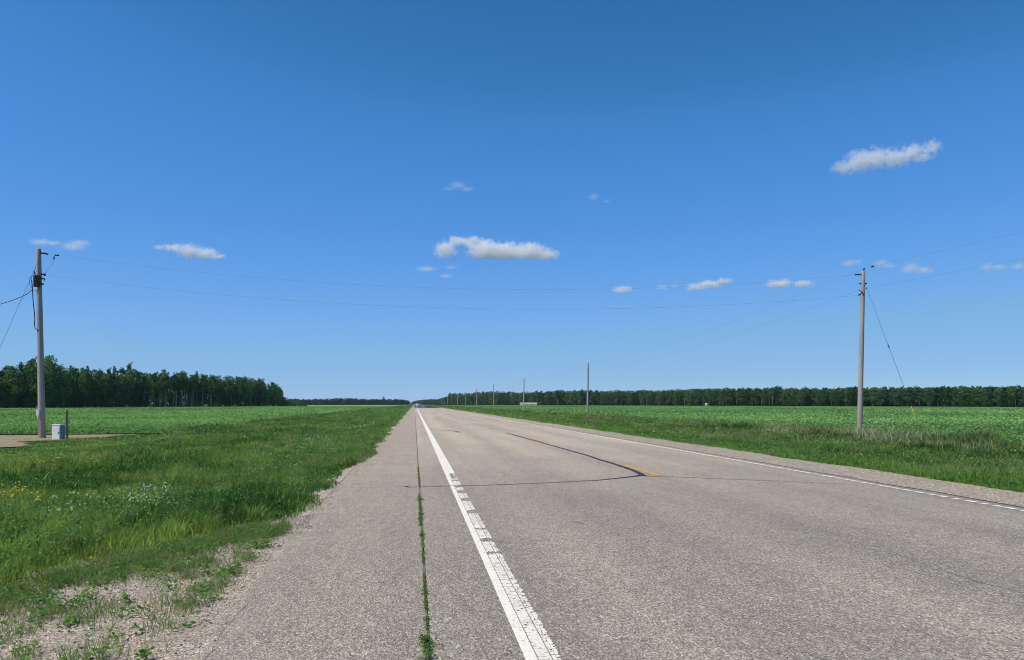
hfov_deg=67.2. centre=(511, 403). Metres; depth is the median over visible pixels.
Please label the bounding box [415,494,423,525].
weed
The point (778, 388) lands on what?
tree
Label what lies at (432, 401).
woodland
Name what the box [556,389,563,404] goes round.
tree
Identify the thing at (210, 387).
tree
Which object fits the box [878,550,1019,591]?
pavement crack
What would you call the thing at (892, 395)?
tree
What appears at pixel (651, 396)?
tree
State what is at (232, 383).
tree
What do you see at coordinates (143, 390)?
tree
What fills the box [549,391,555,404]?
tree
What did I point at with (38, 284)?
utility pole
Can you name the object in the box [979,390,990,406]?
tree
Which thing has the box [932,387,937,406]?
tree
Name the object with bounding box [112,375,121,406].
tree
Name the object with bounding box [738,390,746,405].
tree
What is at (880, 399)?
tree
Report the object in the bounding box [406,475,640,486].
tar seal
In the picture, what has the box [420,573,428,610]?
weed
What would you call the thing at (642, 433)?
wildflowers
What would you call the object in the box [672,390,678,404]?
tree
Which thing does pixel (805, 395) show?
tree
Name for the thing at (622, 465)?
line
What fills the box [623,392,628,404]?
tree
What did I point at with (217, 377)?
tree
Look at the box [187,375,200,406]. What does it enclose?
tree
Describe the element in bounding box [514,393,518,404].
tree
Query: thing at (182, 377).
tree
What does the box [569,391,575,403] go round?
tree
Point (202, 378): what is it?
tree
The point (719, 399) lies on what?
tree
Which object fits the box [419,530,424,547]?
weed
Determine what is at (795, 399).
tree
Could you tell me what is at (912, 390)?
tree
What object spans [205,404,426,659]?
shoulder
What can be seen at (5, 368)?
tree
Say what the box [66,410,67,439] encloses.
marker post
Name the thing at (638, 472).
tar seal
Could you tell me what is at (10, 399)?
tree
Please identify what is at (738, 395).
tree
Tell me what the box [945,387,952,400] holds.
tree
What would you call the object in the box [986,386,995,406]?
tree
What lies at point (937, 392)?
tree
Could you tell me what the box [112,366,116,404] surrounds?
tree
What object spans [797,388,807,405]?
tree
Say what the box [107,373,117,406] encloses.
tree
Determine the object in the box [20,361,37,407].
tree
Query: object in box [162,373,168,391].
tree
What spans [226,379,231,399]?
tree
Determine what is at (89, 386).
tree
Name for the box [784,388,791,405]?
tree
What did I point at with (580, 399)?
tree
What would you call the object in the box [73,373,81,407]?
tree
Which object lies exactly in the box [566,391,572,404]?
tree
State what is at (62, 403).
tree
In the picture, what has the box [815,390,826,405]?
tree
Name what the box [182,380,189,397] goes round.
tree
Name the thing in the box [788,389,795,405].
tree
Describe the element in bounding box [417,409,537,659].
edge line
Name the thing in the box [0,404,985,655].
ground
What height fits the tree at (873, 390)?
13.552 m
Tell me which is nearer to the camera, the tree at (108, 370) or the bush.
the tree at (108, 370)
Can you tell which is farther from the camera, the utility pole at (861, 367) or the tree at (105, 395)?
the tree at (105, 395)
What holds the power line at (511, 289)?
attached to the utility pole at (38, 284)
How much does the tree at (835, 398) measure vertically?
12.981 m
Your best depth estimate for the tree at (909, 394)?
484.51 m
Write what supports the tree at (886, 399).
on the forest floor
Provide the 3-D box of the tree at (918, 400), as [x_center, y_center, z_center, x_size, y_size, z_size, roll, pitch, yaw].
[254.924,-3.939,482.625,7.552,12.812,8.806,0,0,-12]
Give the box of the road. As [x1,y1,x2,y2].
[415,404,1023,659]
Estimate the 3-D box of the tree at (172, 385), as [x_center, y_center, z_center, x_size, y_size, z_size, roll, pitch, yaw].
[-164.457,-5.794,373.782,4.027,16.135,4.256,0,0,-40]
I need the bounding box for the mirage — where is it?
[414,405,438,407]
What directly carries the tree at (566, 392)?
on the forest floor
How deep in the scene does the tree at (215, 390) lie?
407.49 m
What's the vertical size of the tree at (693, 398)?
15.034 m
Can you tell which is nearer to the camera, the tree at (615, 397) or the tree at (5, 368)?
the tree at (5, 368)
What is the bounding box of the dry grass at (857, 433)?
[716,421,998,451]
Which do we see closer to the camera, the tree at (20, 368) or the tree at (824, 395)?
the tree at (20, 368)
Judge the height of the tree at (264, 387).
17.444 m
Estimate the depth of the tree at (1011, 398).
438.81 m
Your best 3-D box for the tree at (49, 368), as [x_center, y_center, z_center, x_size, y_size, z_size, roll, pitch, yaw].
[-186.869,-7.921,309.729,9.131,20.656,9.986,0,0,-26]
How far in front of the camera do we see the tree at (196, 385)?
387.86 m
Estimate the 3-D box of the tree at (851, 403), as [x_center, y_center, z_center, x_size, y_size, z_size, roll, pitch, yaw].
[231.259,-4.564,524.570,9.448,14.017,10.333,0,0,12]
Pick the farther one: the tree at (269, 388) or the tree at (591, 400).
the tree at (591, 400)
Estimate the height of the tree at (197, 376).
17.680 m
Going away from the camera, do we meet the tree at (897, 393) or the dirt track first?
the dirt track
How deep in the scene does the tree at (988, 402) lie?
447.39 m
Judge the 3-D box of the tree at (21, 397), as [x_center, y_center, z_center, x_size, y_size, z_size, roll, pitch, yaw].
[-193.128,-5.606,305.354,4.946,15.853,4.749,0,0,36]
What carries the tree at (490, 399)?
on the forest floor
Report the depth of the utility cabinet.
38.00 m
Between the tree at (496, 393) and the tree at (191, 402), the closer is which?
the tree at (191, 402)
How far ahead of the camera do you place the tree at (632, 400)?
705.02 m
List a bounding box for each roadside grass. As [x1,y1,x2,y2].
[0,405,412,588]
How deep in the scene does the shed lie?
742.00 m
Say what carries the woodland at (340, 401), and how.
on the ground at (286, 405)
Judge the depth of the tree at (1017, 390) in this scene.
433.49 m
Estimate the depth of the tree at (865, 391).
512.08 m
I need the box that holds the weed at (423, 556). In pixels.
[418,550,425,563]
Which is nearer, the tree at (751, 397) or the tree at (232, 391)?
the tree at (232, 391)
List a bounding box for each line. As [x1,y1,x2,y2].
[49,275,856,308]
[59,255,846,289]
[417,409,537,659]
[441,408,1023,510]
[449,473,551,659]
[454,475,560,659]
[531,438,662,475]
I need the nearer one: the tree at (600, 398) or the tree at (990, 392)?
the tree at (990, 392)
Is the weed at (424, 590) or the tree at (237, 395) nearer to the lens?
the weed at (424, 590)
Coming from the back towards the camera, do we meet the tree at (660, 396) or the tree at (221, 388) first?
the tree at (660, 396)
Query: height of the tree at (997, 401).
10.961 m
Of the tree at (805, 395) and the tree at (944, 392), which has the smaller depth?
the tree at (944, 392)
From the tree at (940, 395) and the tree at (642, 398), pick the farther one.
the tree at (642, 398)
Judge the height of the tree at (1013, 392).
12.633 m
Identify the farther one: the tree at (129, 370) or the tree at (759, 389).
the tree at (759, 389)
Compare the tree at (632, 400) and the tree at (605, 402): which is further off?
the tree at (605, 402)
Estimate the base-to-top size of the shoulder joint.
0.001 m
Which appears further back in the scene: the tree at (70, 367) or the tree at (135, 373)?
the tree at (135, 373)
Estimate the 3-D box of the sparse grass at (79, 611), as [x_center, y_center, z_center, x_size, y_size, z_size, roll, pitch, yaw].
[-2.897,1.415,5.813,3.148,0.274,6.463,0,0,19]
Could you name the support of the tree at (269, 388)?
on the forest floor
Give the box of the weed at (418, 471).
[415,467,419,484]
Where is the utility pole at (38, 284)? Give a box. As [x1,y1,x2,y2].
[29,248,58,437]
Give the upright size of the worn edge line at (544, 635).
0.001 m
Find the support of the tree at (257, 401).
on the forest floor
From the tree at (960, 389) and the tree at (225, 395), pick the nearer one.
the tree at (225, 395)
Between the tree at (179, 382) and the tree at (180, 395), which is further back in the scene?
the tree at (180, 395)
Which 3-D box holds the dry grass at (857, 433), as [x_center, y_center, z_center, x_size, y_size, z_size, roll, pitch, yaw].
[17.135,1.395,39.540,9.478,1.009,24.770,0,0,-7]
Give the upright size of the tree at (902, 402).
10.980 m
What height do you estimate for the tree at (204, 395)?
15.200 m
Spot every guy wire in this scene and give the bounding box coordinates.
[0,266,35,346]
[866,287,920,430]
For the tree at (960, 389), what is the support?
on the forest floor
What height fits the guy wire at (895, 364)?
8.376 m
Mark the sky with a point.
(484, 149)
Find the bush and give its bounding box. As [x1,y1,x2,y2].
[281,397,291,405]
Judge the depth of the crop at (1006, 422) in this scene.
95.94 m
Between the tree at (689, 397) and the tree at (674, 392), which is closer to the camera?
the tree at (689, 397)
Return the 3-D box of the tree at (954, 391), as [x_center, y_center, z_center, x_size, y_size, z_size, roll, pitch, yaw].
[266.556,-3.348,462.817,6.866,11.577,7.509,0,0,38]
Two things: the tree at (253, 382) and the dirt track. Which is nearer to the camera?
the dirt track
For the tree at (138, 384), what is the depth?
353.51 m
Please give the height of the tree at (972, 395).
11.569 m
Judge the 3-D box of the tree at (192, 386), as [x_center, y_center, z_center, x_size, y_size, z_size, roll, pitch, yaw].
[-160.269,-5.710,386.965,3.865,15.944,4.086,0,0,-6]
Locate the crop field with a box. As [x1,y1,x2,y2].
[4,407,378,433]
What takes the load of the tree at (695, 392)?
on the forest floor
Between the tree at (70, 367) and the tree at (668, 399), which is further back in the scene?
the tree at (668, 399)
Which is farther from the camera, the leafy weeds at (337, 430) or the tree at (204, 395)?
the tree at (204, 395)
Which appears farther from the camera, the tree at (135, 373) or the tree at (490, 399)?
the tree at (490, 399)
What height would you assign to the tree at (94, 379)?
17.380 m
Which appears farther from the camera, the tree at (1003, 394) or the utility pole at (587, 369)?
the tree at (1003, 394)
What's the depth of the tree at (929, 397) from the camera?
477.51 m
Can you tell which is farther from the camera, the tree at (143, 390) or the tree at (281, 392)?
the tree at (281, 392)
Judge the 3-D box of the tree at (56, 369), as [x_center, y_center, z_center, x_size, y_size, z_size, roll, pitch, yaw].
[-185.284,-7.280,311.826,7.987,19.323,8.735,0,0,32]
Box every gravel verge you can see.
[0,416,403,659]
[419,404,1023,506]
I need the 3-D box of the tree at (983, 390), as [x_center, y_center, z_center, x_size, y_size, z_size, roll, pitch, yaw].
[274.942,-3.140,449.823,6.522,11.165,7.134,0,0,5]
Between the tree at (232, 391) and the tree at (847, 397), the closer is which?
the tree at (232, 391)
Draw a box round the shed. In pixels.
[520,403,536,404]
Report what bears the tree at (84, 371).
on the forest floor
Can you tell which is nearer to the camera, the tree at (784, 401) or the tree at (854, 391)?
the tree at (854, 391)
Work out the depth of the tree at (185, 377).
380.61 m
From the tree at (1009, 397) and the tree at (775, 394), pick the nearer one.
the tree at (1009, 397)
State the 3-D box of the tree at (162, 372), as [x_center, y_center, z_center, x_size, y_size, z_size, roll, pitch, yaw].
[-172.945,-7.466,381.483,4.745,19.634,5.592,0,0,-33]
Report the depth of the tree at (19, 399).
305.01 m
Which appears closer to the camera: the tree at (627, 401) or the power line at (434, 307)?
the power line at (434, 307)
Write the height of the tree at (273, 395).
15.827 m
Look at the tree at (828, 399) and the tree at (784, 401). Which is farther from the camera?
the tree at (784, 401)
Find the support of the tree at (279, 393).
on the forest floor
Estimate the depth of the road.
6.80 m
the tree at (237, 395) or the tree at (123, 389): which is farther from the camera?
the tree at (237, 395)
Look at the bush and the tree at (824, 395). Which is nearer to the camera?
the bush
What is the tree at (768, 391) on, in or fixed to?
on the forest floor
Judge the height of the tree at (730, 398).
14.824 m
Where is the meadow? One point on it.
(351, 405)
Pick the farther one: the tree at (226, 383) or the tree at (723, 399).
the tree at (723, 399)
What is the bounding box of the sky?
[0,0,1023,403]
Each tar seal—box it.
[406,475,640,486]
[508,433,644,474]
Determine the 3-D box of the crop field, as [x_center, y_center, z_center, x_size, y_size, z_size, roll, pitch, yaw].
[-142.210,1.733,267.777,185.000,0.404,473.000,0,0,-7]
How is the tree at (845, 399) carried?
on the forest floor
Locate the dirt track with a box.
[0,434,132,446]
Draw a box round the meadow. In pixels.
[297,405,397,405]
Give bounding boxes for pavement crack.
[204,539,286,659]
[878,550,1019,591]
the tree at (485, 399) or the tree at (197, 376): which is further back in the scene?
the tree at (485, 399)
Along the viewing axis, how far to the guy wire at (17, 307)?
39.16 m
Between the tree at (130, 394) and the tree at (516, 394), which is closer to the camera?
the tree at (130, 394)
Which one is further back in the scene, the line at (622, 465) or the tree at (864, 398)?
the tree at (864, 398)
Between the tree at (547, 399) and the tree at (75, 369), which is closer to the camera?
the tree at (75, 369)
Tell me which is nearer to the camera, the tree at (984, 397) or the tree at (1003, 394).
the tree at (1003, 394)
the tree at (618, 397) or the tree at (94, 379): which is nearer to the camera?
the tree at (94, 379)
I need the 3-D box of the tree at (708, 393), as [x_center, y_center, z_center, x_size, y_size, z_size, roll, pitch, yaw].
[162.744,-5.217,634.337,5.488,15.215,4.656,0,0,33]
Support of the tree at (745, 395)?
on the forest floor
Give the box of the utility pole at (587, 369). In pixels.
[586,363,588,411]
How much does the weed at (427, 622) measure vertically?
0.036 m
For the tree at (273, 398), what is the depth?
464.08 m
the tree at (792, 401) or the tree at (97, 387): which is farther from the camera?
the tree at (792, 401)
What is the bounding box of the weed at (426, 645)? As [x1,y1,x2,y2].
[408,626,442,659]
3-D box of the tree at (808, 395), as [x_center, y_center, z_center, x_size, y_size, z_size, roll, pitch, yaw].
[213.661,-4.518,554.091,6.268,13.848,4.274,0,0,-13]
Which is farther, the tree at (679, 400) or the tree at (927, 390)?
the tree at (679, 400)
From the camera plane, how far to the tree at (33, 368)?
304.82 m
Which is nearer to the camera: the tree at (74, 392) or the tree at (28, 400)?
the tree at (28, 400)
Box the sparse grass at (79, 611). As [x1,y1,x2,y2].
[0,514,297,659]
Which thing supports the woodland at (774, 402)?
on the forest floor
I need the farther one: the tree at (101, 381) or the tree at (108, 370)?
the tree at (108, 370)
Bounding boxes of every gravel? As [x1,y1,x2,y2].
[295,435,418,528]
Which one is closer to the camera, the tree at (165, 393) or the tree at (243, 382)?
the tree at (165, 393)
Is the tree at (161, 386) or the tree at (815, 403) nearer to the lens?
the tree at (161, 386)
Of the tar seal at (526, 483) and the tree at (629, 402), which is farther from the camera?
the tree at (629, 402)
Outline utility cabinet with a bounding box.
[52,424,64,439]
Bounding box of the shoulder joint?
[415,417,429,659]
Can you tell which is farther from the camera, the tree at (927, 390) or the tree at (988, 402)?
the tree at (927, 390)
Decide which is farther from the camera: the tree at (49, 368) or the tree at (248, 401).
the tree at (248, 401)
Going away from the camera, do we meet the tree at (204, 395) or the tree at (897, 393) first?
the tree at (204, 395)
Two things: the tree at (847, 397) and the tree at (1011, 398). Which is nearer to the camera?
the tree at (1011, 398)
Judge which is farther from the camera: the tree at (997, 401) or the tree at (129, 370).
the tree at (997, 401)
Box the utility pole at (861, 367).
[855,265,873,430]
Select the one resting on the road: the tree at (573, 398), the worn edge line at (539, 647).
the worn edge line at (539, 647)
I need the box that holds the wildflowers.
[2,431,1023,501]
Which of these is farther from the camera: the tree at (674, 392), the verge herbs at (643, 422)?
the tree at (674, 392)
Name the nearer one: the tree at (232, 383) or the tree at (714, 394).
the tree at (232, 383)
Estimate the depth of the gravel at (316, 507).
10.76 m
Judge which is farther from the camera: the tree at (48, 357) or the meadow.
the meadow
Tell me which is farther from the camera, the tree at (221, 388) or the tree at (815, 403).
the tree at (815, 403)
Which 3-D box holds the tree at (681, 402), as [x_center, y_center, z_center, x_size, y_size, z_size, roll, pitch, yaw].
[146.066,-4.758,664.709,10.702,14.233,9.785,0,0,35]
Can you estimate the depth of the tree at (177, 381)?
373.94 m
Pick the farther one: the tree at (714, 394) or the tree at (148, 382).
the tree at (714, 394)
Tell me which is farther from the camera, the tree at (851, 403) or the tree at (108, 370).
the tree at (851, 403)
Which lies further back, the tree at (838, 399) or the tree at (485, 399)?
the tree at (485, 399)
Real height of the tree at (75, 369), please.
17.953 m
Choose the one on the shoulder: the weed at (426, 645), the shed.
the weed at (426, 645)
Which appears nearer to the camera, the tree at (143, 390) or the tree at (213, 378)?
the tree at (143, 390)
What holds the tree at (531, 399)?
on the forest floor
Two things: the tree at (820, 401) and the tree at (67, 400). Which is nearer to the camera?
the tree at (67, 400)
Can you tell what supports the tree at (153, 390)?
on the forest floor
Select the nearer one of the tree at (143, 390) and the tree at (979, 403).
the tree at (143, 390)
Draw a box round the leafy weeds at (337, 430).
[0,417,1023,582]
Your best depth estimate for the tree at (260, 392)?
447.08 m
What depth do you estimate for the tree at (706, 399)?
637.53 m
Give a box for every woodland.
[0,363,285,407]
[271,398,409,404]
[412,397,451,404]
[448,385,1023,406]
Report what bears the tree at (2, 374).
on the forest floor
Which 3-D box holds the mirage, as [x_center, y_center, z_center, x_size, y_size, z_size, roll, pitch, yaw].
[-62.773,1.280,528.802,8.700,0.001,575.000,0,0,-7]
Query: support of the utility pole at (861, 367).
on the ground at (286, 405)
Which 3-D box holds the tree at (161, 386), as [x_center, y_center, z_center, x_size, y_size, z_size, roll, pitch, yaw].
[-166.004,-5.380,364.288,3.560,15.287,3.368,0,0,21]
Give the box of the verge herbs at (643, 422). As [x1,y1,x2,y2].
[443,407,1023,491]
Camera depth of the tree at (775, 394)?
574.44 m
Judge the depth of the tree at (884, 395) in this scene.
500.73 m
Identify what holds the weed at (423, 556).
on the shoulder joint
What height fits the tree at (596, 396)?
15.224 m
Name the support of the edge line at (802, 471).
on the road
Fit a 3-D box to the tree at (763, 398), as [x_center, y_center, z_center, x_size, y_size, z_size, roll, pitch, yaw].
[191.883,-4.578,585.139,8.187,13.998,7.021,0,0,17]
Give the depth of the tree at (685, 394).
656.05 m
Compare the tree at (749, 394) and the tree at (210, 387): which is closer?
the tree at (210, 387)
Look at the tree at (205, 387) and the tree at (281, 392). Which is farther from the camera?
the tree at (281, 392)
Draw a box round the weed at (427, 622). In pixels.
[422,616,429,630]
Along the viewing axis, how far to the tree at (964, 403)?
457.52 m
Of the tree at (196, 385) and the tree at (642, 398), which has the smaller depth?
the tree at (196, 385)
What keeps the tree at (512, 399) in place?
on the forest floor
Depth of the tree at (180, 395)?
388.95 m
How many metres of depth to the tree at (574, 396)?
764.63 m
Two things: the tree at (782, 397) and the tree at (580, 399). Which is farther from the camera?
the tree at (580, 399)
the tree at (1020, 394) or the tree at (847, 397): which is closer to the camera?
the tree at (1020, 394)
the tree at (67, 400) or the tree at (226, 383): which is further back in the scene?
the tree at (226, 383)
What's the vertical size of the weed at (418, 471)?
0.075 m
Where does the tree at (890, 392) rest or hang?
on the forest floor
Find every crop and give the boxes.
[443,405,1023,443]
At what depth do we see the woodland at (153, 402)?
374.82 m
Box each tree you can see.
[0,366,27,407]
[0,370,7,407]
[3,367,10,407]
[12,371,20,403]
[15,362,22,407]
[18,370,32,407]
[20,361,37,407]
[23,362,45,407]
[34,358,59,405]
[44,355,60,406]
[45,362,64,407]
[53,366,72,407]
[59,372,75,407]
[67,370,77,407]
[69,365,74,407]
[73,368,79,382]
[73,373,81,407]
[74,368,94,406]
[80,375,95,406]
[87,369,101,406]
[92,374,101,407]
[94,371,104,406]
[99,373,114,406]
[106,367,114,394]
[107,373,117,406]
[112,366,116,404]
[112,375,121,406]
[118,375,130,406]
[120,375,138,406]
[124,362,135,394]
[126,368,141,406]
[134,370,141,396]
[138,375,147,406]
[145,373,152,406]
[150,374,158,398]
[157,376,163,406]
[158,369,166,406]
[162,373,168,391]
[162,377,168,406]
[167,372,185,406]
[169,376,177,406]
[171,375,179,406]
[173,374,181,406]
[178,371,187,389]
[179,373,185,406]
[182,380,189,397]
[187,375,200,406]
[189,376,195,391]
[190,374,197,406]
[195,375,201,391]
[197,382,207,399]
[199,375,206,406]
[200,378,206,394]
[206,378,214,406]
[207,374,215,406]
[209,378,219,406]
[212,375,225,404]
[217,379,223,399]
[222,377,234,405]
[222,381,227,400]
[226,375,236,405]
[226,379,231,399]
[230,377,245,405]
[230,381,234,406]
[240,377,246,398]
[240,377,253,405]
[246,378,257,404]
[250,380,263,405]
[258,378,269,405]
[258,381,263,405]
[267,384,271,405]
[268,383,276,397]
[269,382,278,405]
[271,384,281,405]
[276,390,283,405]
[483,393,487,404]
[487,391,492,403]
[494,390,500,403]
[511,392,516,403]
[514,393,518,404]
[529,392,534,402]
[544,391,551,404]
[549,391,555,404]
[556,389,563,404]
[563,391,569,404]
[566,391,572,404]
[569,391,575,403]
[570,390,578,404]
[577,391,583,403]
[589,392,594,404]
[593,391,600,404]
[599,391,604,404]
[602,392,608,404]
[612,389,619,403]
[616,389,620,404]
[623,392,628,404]
[625,390,633,403]
[628,391,637,404]
[639,389,646,405]
[647,390,655,404]
[657,392,663,404]
[665,389,671,404]
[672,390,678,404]
[673,391,683,405]
[675,390,683,405]
[683,390,689,405]
[688,389,693,405]
[689,389,696,405]
[693,388,701,405]
[702,389,708,404]
[707,388,712,400]
[710,388,722,405]
[718,389,725,404]
[720,388,730,405]
[725,388,733,405]
[737,389,744,405]
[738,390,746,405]
[743,389,748,401]
[746,388,751,400]
[748,390,755,405]
[755,388,761,399]
[760,389,768,405]
[763,388,771,405]
[772,385,781,405]
[776,386,782,404]
[778,389,787,405]
[780,389,792,405]
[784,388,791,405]
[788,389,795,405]
[794,389,800,405]
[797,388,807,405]
[799,386,810,404]
[806,388,812,401]
[811,389,820,405]
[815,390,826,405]
[822,390,827,405]
[824,391,830,405]
[830,389,841,405]
[835,390,841,405]
[841,391,848,405]
[845,387,852,405]
[846,387,856,405]
[850,386,857,400]
[863,388,868,405]
[863,389,870,405]
[868,387,878,405]
[874,388,885,404]
[877,387,888,404]
[881,389,889,401]
[888,388,898,405]
[888,389,892,406]
[893,387,903,405]
[896,390,906,405]
[901,387,915,405]
[904,388,916,406]
[913,387,924,405]
[921,387,934,406]
[924,387,935,404]
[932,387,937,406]
[933,387,939,406]
[938,388,945,406]
[940,385,947,395]
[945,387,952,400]
[950,389,961,405]
[956,385,966,402]
[956,387,972,406]
[968,388,980,406]
[972,389,982,406]
[976,389,989,406]
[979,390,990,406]
[982,386,991,406]
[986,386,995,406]
[993,389,1001,406]
[998,386,1008,401]
[1001,386,1018,406]
[1001,387,1012,406]
[1010,386,1018,406]
[1014,385,1023,406]
[1018,387,1023,404]
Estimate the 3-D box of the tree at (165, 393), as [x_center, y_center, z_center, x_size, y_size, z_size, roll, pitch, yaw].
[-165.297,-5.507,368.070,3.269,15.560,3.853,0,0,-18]
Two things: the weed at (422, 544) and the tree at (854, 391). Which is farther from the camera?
the tree at (854, 391)

